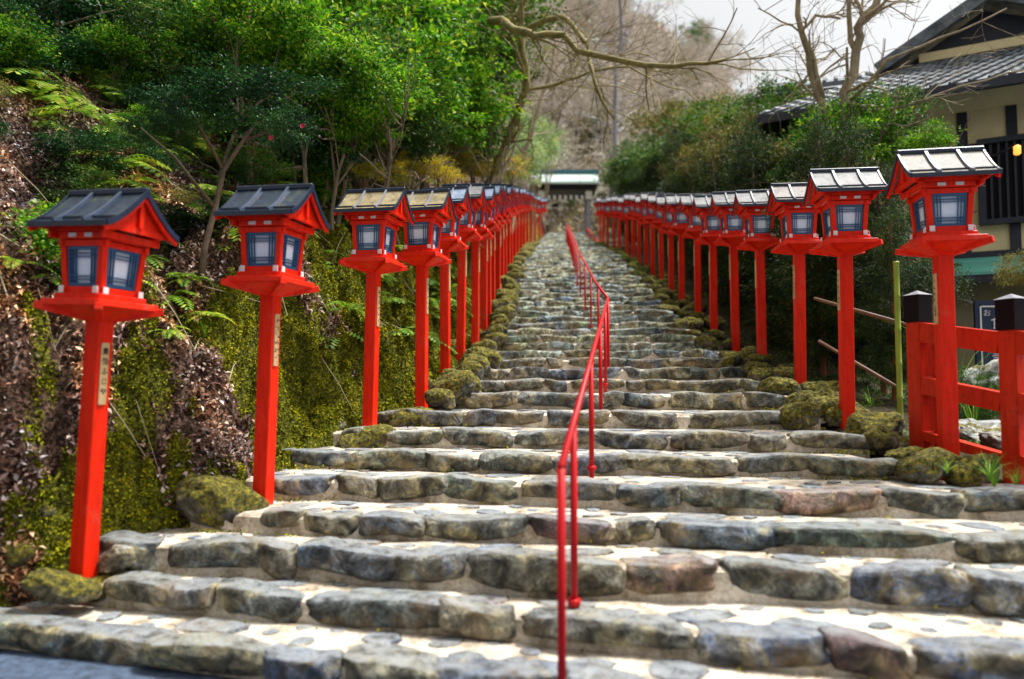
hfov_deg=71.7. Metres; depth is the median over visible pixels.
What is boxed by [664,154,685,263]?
conifer
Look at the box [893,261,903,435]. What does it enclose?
bamboo pole
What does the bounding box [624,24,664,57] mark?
bare tree
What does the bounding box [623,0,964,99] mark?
sky
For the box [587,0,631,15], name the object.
bare tree
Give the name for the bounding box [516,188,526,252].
lantern post
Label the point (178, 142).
shrub
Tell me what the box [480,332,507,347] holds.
mossy rock
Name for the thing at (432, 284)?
fern
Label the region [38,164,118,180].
fern
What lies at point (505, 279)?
mossy rock
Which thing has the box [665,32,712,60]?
bare tree
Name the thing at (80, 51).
shrub
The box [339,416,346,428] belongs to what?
mossy rock
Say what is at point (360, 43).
slender tree
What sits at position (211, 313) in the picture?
fern
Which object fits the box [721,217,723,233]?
window
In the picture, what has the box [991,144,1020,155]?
wall lamp
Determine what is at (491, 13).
leafy tree
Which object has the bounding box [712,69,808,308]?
rounded tree
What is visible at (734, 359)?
mossy rock
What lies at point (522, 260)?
mossy rock
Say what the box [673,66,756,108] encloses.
bare tree
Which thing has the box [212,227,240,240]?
fern
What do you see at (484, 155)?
evergreen shrub
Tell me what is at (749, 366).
mossy rock
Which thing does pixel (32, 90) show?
fern
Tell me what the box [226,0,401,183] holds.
leafy tree
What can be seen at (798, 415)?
mossy rock
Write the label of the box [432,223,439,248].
window
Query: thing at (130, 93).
shrub
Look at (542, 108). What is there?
bare tree
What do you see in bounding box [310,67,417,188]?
leafy tree
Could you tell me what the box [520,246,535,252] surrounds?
mossy rock
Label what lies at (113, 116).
fern
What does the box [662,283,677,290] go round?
mossy rock
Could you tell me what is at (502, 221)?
lantern post
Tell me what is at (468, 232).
lantern post
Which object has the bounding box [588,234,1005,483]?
verge ground
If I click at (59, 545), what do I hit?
moss
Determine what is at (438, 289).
fern
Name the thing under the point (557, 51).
bare tree
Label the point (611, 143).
bare tree
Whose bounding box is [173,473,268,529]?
mossy rock
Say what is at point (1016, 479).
grass tuft
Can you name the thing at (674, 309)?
mossy rock
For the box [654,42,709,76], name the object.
bare tree
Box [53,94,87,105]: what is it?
fern
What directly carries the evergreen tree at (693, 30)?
on the hillside
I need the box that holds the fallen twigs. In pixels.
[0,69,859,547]
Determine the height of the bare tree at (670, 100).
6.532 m
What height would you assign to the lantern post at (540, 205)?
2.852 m
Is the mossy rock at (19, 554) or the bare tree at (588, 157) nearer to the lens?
the mossy rock at (19, 554)
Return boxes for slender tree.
[54,0,164,44]
[203,0,285,184]
[321,26,412,207]
[358,2,404,188]
[406,30,479,190]
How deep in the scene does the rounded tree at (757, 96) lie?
22.03 m
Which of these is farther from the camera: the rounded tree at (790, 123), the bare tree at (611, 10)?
the bare tree at (611, 10)
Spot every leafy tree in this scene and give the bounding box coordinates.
[65,15,159,86]
[79,0,245,141]
[109,0,299,102]
[148,6,301,185]
[156,0,320,185]
[200,0,382,166]
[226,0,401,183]
[244,0,439,223]
[294,80,380,230]
[298,29,444,187]
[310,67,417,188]
[324,0,497,186]
[330,0,477,246]
[345,0,501,186]
[346,0,521,186]
[372,83,463,190]
[402,73,491,189]
[402,95,503,255]
[420,0,534,185]
[423,41,532,276]
[436,18,511,182]
[462,0,590,179]
[476,0,556,178]
[479,6,550,183]
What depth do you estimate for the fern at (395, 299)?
10.11 m
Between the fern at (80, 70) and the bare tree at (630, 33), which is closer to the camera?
the fern at (80, 70)
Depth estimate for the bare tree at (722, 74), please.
97.16 m
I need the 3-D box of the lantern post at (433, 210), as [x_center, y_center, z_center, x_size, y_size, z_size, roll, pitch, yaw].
[-1.031,-0.305,8.126,0.656,2.852,0.600,-1,-3,12]
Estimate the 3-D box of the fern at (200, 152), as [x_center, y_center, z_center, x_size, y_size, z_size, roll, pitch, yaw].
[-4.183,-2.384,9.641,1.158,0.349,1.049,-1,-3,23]
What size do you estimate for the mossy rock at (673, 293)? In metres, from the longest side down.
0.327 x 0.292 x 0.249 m
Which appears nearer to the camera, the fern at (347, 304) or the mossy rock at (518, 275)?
the fern at (347, 304)
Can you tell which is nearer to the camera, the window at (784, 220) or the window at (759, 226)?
the window at (784, 220)
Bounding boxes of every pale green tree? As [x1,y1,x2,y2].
[483,95,550,183]
[489,129,557,186]
[499,113,571,241]
[536,113,572,226]
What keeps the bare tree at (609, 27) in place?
on the hillside
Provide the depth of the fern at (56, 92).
7.96 m
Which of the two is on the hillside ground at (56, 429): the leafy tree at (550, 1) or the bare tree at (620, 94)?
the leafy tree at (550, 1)
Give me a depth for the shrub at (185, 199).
8.11 m
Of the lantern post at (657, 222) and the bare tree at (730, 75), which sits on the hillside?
the bare tree at (730, 75)
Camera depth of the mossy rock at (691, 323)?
13.00 m
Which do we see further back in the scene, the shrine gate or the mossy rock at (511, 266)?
the shrine gate
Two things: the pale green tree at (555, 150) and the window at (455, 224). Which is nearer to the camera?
the window at (455, 224)
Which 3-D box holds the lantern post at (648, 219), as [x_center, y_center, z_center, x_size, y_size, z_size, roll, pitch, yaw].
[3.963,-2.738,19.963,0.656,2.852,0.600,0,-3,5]
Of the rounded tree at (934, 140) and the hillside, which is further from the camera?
the hillside
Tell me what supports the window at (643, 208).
in the lantern post at (642, 209)
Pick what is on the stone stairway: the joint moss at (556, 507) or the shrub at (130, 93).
the joint moss at (556, 507)
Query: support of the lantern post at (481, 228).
on the hillside ground at (56, 429)
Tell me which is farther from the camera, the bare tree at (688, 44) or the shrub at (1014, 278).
the bare tree at (688, 44)
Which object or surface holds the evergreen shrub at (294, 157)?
on the hillside ground at (56, 429)
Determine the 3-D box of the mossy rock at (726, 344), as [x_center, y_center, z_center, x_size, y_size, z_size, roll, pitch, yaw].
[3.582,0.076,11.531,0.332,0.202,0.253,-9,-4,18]
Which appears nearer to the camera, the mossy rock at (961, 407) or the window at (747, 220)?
the mossy rock at (961, 407)
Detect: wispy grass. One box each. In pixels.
[881,320,990,382]
[961,352,998,419]
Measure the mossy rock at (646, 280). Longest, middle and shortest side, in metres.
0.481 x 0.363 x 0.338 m
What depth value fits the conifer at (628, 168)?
31.56 m
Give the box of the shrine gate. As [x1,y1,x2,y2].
[530,170,600,234]
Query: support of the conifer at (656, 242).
on the verge ground at (888, 405)
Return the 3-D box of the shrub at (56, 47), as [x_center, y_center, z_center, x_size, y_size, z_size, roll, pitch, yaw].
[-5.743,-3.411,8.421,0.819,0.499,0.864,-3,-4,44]
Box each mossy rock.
[2,543,36,568]
[20,567,101,604]
[40,505,56,516]
[96,545,136,572]
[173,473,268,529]
[337,424,395,447]
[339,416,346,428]
[388,406,433,426]
[412,377,433,387]
[424,387,455,410]
[428,371,474,409]
[441,369,481,392]
[451,339,455,350]
[456,360,483,379]
[459,353,490,374]
[462,346,502,368]
[470,339,496,350]
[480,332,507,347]
[481,324,507,337]
[487,317,508,328]
[489,306,515,320]
[490,314,507,322]
[491,298,511,312]
[495,288,515,298]
[500,293,518,304]
[500,303,516,312]
[501,275,518,287]
[504,284,518,288]
[506,269,521,275]
[507,263,519,270]
[509,272,525,278]
[510,288,522,297]
[512,260,522,265]
[512,266,526,271]
[513,255,525,261]
[516,250,531,256]
[517,258,525,263]
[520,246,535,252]
[620,257,636,262]
[626,263,637,269]
[630,270,646,277]
[636,266,648,273]
[640,277,659,284]
[648,284,662,292]
[653,293,669,300]
[654,287,672,296]
[656,304,681,314]
[658,278,676,284]
[660,299,674,304]
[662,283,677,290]
[670,290,677,299]
[673,293,691,301]
[673,317,703,329]
[674,299,690,307]
[677,310,695,318]
[679,329,700,336]
[681,301,706,312]
[693,336,718,350]
[695,312,705,319]
[703,315,729,330]
[709,329,726,339]
[719,351,736,358]
[721,351,742,367]
[722,339,742,349]
[740,346,767,360]
[742,361,773,375]
[743,353,773,364]
[746,367,773,380]
[757,376,801,395]
[771,365,793,379]
[778,363,793,366]
[780,402,821,429]
[784,390,819,403]
[800,380,838,391]
[806,395,838,417]
[814,388,838,396]
[824,402,870,427]
[845,411,905,436]
[862,427,909,454]
[884,446,924,459]
[894,447,962,484]
[906,385,987,416]
[933,418,1000,441]
[944,453,999,487]
[957,358,999,389]
[978,432,1001,450]
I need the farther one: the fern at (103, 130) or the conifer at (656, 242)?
the conifer at (656, 242)
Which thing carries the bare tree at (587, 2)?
on the hillside
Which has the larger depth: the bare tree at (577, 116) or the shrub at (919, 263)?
the bare tree at (577, 116)
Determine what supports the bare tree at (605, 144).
on the hillside
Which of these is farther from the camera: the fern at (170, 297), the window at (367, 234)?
the window at (367, 234)
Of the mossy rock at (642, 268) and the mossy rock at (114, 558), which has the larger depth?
the mossy rock at (642, 268)
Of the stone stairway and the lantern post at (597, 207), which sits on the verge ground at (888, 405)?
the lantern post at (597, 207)
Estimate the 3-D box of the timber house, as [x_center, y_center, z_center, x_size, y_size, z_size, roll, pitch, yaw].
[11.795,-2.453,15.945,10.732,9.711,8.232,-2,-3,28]
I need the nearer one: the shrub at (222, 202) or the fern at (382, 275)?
the shrub at (222, 202)
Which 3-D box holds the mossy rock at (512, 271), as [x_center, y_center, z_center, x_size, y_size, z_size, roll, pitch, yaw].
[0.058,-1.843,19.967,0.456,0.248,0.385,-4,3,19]
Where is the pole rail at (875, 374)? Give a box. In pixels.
[813,297,905,391]
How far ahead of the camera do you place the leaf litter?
6.01 m
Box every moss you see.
[0,209,480,607]
[28,329,1023,678]
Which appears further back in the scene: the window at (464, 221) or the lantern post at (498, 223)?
the lantern post at (498, 223)
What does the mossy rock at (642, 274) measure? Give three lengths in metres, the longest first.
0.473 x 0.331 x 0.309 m
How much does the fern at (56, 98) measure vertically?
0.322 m
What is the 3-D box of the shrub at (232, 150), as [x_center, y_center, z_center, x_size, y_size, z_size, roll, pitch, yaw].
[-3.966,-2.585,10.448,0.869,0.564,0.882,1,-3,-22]
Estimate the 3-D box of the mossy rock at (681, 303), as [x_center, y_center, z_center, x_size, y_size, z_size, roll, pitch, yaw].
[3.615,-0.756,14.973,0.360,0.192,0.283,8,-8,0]
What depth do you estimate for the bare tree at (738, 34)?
129.30 m
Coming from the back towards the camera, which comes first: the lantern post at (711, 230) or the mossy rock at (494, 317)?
the mossy rock at (494, 317)
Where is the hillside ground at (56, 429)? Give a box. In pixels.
[0,3,541,607]
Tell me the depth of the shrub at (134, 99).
8.94 m
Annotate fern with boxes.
[0,57,62,91]
[0,79,70,106]
[0,256,60,277]
[2,67,102,112]
[11,59,64,83]
[21,94,124,132]
[25,91,72,103]
[31,118,65,131]
[31,274,61,284]
[34,97,82,112]
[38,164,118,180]
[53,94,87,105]
[58,109,135,126]
[59,57,113,82]
[61,149,171,183]
[70,64,113,85]
[71,174,164,202]
[87,85,162,120]
[90,125,137,146]
[96,92,158,123]
[136,184,165,202]
[137,143,194,169]
[142,279,158,290]
[143,135,200,165]
[146,255,171,268]
[147,326,190,339]
[160,243,169,253]
[162,290,194,305]
[163,272,209,286]
[163,291,200,309]
[164,273,219,289]
[166,202,226,224]
[176,183,233,199]
[181,171,236,187]
[185,147,245,172]
[185,311,236,324]
[186,138,217,157]
[197,229,231,250]
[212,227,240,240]
[218,171,243,177]
[276,181,298,184]
[318,187,343,200]
[321,329,363,348]
[324,301,381,321]
[325,250,343,255]
[380,291,396,303]
[380,326,431,340]
[381,273,394,285]
[382,274,393,286]
[388,297,415,304]
[396,323,415,331]
[402,331,456,353]
[414,280,451,292]
[429,287,470,299]
[429,292,471,305]
[429,297,454,310]
[430,297,472,316]
[430,311,439,318]
[435,283,470,300]
[450,267,470,281]
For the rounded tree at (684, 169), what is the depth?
22.08 m
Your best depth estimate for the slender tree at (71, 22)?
9.05 m
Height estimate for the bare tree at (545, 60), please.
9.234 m
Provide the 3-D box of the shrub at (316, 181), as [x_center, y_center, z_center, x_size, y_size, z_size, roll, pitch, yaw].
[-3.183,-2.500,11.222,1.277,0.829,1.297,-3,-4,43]
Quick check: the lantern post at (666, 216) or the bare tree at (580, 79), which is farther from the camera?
the bare tree at (580, 79)
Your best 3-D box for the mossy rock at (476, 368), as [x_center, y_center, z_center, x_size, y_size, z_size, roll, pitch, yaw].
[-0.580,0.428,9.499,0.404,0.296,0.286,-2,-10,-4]
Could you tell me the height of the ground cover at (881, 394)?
5.939 m
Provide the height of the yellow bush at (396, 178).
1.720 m
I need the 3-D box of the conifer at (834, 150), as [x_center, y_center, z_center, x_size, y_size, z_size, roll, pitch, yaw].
[4.586,-1.125,9.409,1.756,3.987,1.711,0,-3,0]
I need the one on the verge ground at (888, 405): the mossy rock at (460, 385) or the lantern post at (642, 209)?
the lantern post at (642, 209)
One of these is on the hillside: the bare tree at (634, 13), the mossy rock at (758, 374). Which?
the bare tree at (634, 13)
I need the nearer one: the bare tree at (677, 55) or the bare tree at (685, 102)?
the bare tree at (685, 102)
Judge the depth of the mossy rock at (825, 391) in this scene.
7.69 m
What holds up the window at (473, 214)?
in the lantern post at (468, 232)
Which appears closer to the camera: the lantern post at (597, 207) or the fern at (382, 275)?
the fern at (382, 275)
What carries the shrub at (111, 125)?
on the hillside ground at (56, 429)
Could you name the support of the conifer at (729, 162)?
on the verge ground at (888, 405)
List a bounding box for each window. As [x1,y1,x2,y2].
[68,246,97,285]
[106,247,139,290]
[247,232,276,265]
[282,233,300,270]
[357,224,379,249]
[384,225,393,253]
[407,222,428,245]
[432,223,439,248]
[441,221,450,232]
[454,217,458,236]
[460,213,468,224]
[471,211,474,226]
[475,209,481,224]
[484,210,485,226]
[623,206,627,212]
[642,207,645,215]
[656,211,661,217]
[666,211,671,221]
[676,211,686,222]
[692,216,700,225]
[707,215,720,229]
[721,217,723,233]
[726,214,742,230]
[745,217,749,236]
[752,215,770,232]
[782,215,787,237]
[791,213,812,233]
[823,207,830,235]
[835,204,862,230]
[913,197,925,232]
[932,192,966,225]
[976,133,1023,225]
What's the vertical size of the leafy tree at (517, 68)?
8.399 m
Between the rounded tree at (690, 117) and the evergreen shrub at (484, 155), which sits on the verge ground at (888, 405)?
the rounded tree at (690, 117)
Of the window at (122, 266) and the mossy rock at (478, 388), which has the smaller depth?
the window at (122, 266)
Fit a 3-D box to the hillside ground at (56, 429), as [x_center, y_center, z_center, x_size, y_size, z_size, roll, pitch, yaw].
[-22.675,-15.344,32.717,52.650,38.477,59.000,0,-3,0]
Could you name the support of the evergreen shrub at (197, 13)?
on the hillside ground at (56, 429)
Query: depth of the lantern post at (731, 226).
11.38 m
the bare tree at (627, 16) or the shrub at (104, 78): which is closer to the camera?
the shrub at (104, 78)
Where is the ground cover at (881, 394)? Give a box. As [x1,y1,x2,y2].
[636,259,988,443]
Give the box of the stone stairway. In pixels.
[0,231,1023,678]
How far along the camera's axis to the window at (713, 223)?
12.48 m
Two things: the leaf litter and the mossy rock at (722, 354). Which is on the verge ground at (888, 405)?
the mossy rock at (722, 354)
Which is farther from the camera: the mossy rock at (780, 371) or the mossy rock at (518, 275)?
the mossy rock at (518, 275)
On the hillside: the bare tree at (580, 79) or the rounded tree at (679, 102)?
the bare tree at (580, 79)
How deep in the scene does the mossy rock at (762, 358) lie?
10.15 m
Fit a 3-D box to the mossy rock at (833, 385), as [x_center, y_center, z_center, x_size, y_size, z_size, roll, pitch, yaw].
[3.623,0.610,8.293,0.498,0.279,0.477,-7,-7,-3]
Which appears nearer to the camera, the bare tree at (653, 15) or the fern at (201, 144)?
the fern at (201, 144)
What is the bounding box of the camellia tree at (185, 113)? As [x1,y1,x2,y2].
[116,33,348,281]
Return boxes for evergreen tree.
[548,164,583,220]
[574,99,612,156]
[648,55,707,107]
[674,17,716,53]
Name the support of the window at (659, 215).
in the lantern post at (657, 222)
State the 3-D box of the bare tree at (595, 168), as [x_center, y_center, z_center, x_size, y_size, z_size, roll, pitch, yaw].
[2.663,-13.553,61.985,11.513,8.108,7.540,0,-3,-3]
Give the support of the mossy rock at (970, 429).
on the verge ground at (888, 405)
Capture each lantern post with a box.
[26,188,179,604]
[213,183,329,504]
[333,187,414,425]
[395,188,456,407]
[421,186,472,373]
[442,183,486,361]
[471,186,497,344]
[480,183,503,331]
[488,184,505,325]
[491,184,508,299]
[495,185,513,290]
[501,184,514,288]
[504,186,516,274]
[507,186,520,271]
[510,191,520,263]
[513,188,523,256]
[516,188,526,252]
[519,190,529,248]
[523,190,531,244]
[526,192,534,242]
[529,195,537,241]
[534,196,540,241]
[536,198,544,239]
[542,198,547,237]
[593,199,601,241]
[596,197,605,242]
[600,198,609,244]
[606,196,615,246]
[611,196,623,248]
[617,197,629,254]
[623,194,634,257]
[628,194,640,265]
[634,195,647,265]
[640,192,663,278]
[646,193,672,278]
[655,195,673,290]
[664,194,687,307]
[678,193,711,312]
[691,195,720,329]
[709,191,744,351]
[732,189,780,354]
[765,182,820,384]
[802,167,887,428]
[885,146,1002,479]
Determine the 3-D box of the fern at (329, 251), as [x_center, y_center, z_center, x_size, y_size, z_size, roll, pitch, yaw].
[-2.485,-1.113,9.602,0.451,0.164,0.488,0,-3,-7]
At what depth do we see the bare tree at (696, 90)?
97.48 m
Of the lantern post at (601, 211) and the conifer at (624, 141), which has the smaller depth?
the conifer at (624, 141)
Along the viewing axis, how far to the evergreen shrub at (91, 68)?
9.68 m
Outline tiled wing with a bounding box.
[777,70,876,102]
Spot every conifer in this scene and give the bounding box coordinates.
[602,139,637,245]
[604,140,646,244]
[609,137,644,246]
[610,149,652,250]
[614,143,664,251]
[630,138,677,251]
[642,148,678,251]
[649,123,701,267]
[652,143,704,274]
[653,171,668,255]
[655,160,703,266]
[663,127,726,279]
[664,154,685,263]
[666,139,735,297]
[674,101,732,291]
[686,121,790,323]
[693,98,763,307]
[714,105,781,315]
[724,125,836,341]
[727,171,889,357]
[739,148,928,368]
[752,111,881,375]
[802,109,911,381]
[832,159,933,396]
[853,198,932,400]
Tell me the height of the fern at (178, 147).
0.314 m
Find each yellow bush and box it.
[320,147,392,199]
[362,137,428,248]
[374,153,422,187]
[408,154,457,189]
[420,132,451,189]
[421,138,484,248]
[428,143,483,252]
[452,155,503,183]
[483,149,532,185]
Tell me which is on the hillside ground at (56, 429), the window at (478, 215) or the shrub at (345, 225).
the shrub at (345, 225)
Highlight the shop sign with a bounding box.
[973,300,997,364]
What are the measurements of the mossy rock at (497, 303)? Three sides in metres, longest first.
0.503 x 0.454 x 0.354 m
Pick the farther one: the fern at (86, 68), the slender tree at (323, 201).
the slender tree at (323, 201)
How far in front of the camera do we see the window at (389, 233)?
7.36 m
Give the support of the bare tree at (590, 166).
on the hillside
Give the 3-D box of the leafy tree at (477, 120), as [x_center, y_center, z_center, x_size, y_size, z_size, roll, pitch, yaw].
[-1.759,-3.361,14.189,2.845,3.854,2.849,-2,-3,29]
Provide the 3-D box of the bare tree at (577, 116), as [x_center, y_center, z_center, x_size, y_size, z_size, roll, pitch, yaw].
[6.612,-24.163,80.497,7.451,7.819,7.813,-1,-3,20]
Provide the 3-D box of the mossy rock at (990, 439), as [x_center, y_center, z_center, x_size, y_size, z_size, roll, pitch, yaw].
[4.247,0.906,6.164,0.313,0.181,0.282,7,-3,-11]
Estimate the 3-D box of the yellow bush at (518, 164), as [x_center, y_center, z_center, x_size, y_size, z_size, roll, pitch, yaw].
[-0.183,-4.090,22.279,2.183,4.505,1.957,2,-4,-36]
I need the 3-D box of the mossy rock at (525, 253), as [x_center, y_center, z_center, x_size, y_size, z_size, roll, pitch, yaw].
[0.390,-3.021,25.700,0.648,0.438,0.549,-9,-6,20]
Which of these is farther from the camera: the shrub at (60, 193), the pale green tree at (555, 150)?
the pale green tree at (555, 150)
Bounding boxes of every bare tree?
[449,0,835,184]
[463,25,602,229]
[478,105,573,183]
[482,106,597,224]
[485,137,602,219]
[490,43,557,89]
[497,82,556,114]
[499,73,554,116]
[500,83,579,208]
[505,148,568,218]
[506,0,572,63]
[519,112,611,210]
[523,5,567,55]
[523,81,629,161]
[525,76,582,136]
[527,39,575,82]
[528,48,560,91]
[530,42,605,108]
[531,70,567,100]
[532,30,618,90]
[535,85,591,124]
[535,89,569,116]
[537,60,644,144]
[539,5,573,44]
[543,0,612,41]
[552,95,594,128]
[554,138,620,187]
[555,45,642,97]
[556,156,607,198]
[557,59,604,108]
[560,15,613,67]
[565,76,642,138]
[568,109,645,159]
[571,0,598,25]
[574,108,641,150]
[581,68,664,109]
[583,4,632,36]
[584,14,639,45]
[586,0,649,23]
[587,0,630,29]
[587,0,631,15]
[589,0,617,17]
[589,130,638,161]
[590,140,624,217]
[591,0,633,31]
[592,119,653,176]
[593,81,666,147]
[600,122,675,196]
[601,88,658,137]
[604,24,673,94]
[605,35,664,82]
[608,0,643,41]
[611,53,719,108]
[612,0,638,8]
[614,19,643,40]
[615,45,658,80]
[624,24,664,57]
[626,0,659,26]
[626,71,666,110]
[632,16,675,60]
[635,25,700,70]
[637,11,665,43]
[642,71,688,104]
[643,43,695,78]
[650,0,682,22]
[651,95,693,114]
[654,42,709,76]
[658,93,746,135]
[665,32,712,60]
[668,43,733,84]
[669,15,730,58]
[669,17,715,47]
[670,28,743,81]
[670,66,710,99]
[671,34,728,93]
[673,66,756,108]
[676,34,737,71]
[679,41,730,78]
[685,40,740,81]
[688,81,731,102]
[695,60,739,99]
[708,62,741,94]
[710,20,748,68]
[716,46,744,84]
[717,40,767,88]
[750,0,1023,305]
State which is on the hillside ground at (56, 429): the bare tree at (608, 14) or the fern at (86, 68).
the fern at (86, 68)
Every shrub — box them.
[0,0,36,30]
[0,10,73,78]
[0,12,63,103]
[0,61,51,92]
[0,76,22,111]
[0,112,14,145]
[0,198,61,275]
[1,32,70,69]
[2,0,157,72]
[5,0,209,90]
[16,16,132,84]
[16,107,142,179]
[21,1,86,33]
[24,157,167,208]
[25,26,121,85]
[39,32,101,69]
[78,65,145,97]
[85,0,246,117]
[87,116,148,147]
[101,80,164,116]
[103,82,166,115]
[108,101,165,138]
[123,78,154,90]
[125,135,192,174]
[156,198,223,244]
[157,116,203,144]
[159,184,207,211]
[160,123,198,156]
[175,194,236,240]
[205,123,271,151]
[212,160,246,179]
[213,138,305,185]
[216,71,379,183]
[216,142,273,164]
[226,57,317,178]
[228,153,262,168]
[276,170,330,200]
[278,161,349,202]
[296,137,380,182]
[317,193,325,210]
[335,200,351,227]
[366,133,448,187]
[435,124,499,250]
[872,257,981,306]
[903,363,973,413]
[957,365,1000,420]
[987,250,1023,290]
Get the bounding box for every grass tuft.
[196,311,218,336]
[860,390,877,405]
[969,451,1012,486]
[994,454,1023,484]
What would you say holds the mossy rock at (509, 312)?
on the stone stairway
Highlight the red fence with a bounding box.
[903,291,1023,483]
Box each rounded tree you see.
[592,143,631,198]
[607,132,664,192]
[610,98,695,148]
[612,97,729,182]
[643,86,702,135]
[667,82,755,181]
[668,143,705,193]
[669,85,745,128]
[684,75,781,166]
[704,113,793,316]
[705,103,749,301]
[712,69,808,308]
[725,61,796,125]
[731,110,813,333]
[763,84,828,265]
[768,74,913,256]
[769,58,935,170]
[805,80,985,363]
[812,65,915,367]
[858,77,982,277]
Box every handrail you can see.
[557,224,609,678]
[586,228,598,241]
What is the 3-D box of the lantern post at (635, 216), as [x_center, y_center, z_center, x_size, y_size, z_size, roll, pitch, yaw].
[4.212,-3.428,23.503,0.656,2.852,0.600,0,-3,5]
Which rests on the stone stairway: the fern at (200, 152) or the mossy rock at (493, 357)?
the mossy rock at (493, 357)
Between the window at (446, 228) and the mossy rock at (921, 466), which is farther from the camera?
the window at (446, 228)
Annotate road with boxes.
[0,648,238,678]
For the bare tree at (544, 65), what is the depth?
85.72 m
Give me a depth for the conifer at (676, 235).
22.20 m
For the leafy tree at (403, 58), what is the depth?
10.91 m
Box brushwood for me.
[470,0,739,234]
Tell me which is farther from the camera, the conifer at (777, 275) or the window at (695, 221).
the window at (695, 221)
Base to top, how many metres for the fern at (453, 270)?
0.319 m
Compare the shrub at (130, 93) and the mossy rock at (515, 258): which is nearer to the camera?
the shrub at (130, 93)
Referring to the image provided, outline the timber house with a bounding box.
[756,0,1023,373]
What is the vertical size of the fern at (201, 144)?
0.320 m
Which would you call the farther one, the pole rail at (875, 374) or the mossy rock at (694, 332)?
the mossy rock at (694, 332)
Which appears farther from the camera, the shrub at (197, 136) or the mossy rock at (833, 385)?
the shrub at (197, 136)
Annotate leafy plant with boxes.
[936,458,961,473]
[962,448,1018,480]
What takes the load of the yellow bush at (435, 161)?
on the hillside ground at (56, 429)
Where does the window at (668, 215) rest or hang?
in the lantern post at (666, 216)
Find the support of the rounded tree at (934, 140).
on the verge ground at (888, 405)
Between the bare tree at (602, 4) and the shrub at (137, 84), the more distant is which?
the bare tree at (602, 4)
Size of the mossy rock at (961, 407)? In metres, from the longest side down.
0.835 x 0.758 x 0.483 m
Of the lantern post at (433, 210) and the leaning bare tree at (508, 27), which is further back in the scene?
the leaning bare tree at (508, 27)
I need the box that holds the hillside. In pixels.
[349,0,736,232]
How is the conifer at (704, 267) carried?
on the verge ground at (888, 405)
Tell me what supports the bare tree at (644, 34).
on the hillside
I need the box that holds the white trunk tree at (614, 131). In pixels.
[551,0,674,233]
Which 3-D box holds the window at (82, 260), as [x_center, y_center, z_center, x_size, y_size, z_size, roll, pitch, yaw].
[-2.731,-0.468,4.524,0.257,0.257,0.039,2,-2,17]
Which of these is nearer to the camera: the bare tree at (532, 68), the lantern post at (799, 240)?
the lantern post at (799, 240)
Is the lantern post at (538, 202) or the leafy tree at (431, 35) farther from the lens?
the lantern post at (538, 202)
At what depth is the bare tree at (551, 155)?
55.51 m
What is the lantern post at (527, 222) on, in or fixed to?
on the hillside ground at (56, 429)
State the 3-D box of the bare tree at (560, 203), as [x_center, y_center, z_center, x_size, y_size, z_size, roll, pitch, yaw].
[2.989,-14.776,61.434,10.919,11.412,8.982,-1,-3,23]
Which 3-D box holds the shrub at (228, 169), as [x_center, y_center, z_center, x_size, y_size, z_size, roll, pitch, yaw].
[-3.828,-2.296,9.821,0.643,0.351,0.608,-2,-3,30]
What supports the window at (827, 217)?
in the lantern post at (841, 199)
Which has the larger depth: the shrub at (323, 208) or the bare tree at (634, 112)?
the bare tree at (634, 112)
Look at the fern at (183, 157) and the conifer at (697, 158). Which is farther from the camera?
the conifer at (697, 158)
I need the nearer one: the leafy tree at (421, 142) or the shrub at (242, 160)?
the shrub at (242, 160)
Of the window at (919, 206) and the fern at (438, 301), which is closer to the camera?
the window at (919, 206)
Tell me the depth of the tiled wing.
16.68 m
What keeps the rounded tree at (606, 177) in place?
on the verge ground at (888, 405)
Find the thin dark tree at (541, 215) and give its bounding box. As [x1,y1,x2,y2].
[511,102,588,234]
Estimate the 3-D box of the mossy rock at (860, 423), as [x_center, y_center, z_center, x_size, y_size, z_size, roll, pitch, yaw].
[3.362,0.825,6.565,0.509,0.351,0.422,5,1,17]
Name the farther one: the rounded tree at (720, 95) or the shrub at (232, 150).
the rounded tree at (720, 95)
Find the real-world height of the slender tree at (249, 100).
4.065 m
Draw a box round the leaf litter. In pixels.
[0,5,414,600]
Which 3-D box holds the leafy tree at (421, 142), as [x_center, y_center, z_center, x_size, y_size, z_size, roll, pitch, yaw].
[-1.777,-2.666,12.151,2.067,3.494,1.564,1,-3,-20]
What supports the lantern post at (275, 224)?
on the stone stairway
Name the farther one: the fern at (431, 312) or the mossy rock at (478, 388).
the fern at (431, 312)
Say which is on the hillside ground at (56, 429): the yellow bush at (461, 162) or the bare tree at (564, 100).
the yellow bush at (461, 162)
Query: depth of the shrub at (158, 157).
8.11 m
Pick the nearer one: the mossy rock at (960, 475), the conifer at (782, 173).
the mossy rock at (960, 475)
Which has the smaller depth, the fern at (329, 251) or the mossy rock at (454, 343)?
the fern at (329, 251)
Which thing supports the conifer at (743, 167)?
on the verge ground at (888, 405)
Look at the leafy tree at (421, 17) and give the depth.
12.93 m
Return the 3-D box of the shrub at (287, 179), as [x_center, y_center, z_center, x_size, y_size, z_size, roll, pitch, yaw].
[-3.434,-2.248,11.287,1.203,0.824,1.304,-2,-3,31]
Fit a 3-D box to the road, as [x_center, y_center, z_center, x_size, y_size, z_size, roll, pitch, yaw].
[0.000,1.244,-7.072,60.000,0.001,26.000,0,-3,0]
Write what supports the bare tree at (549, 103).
on the hillside

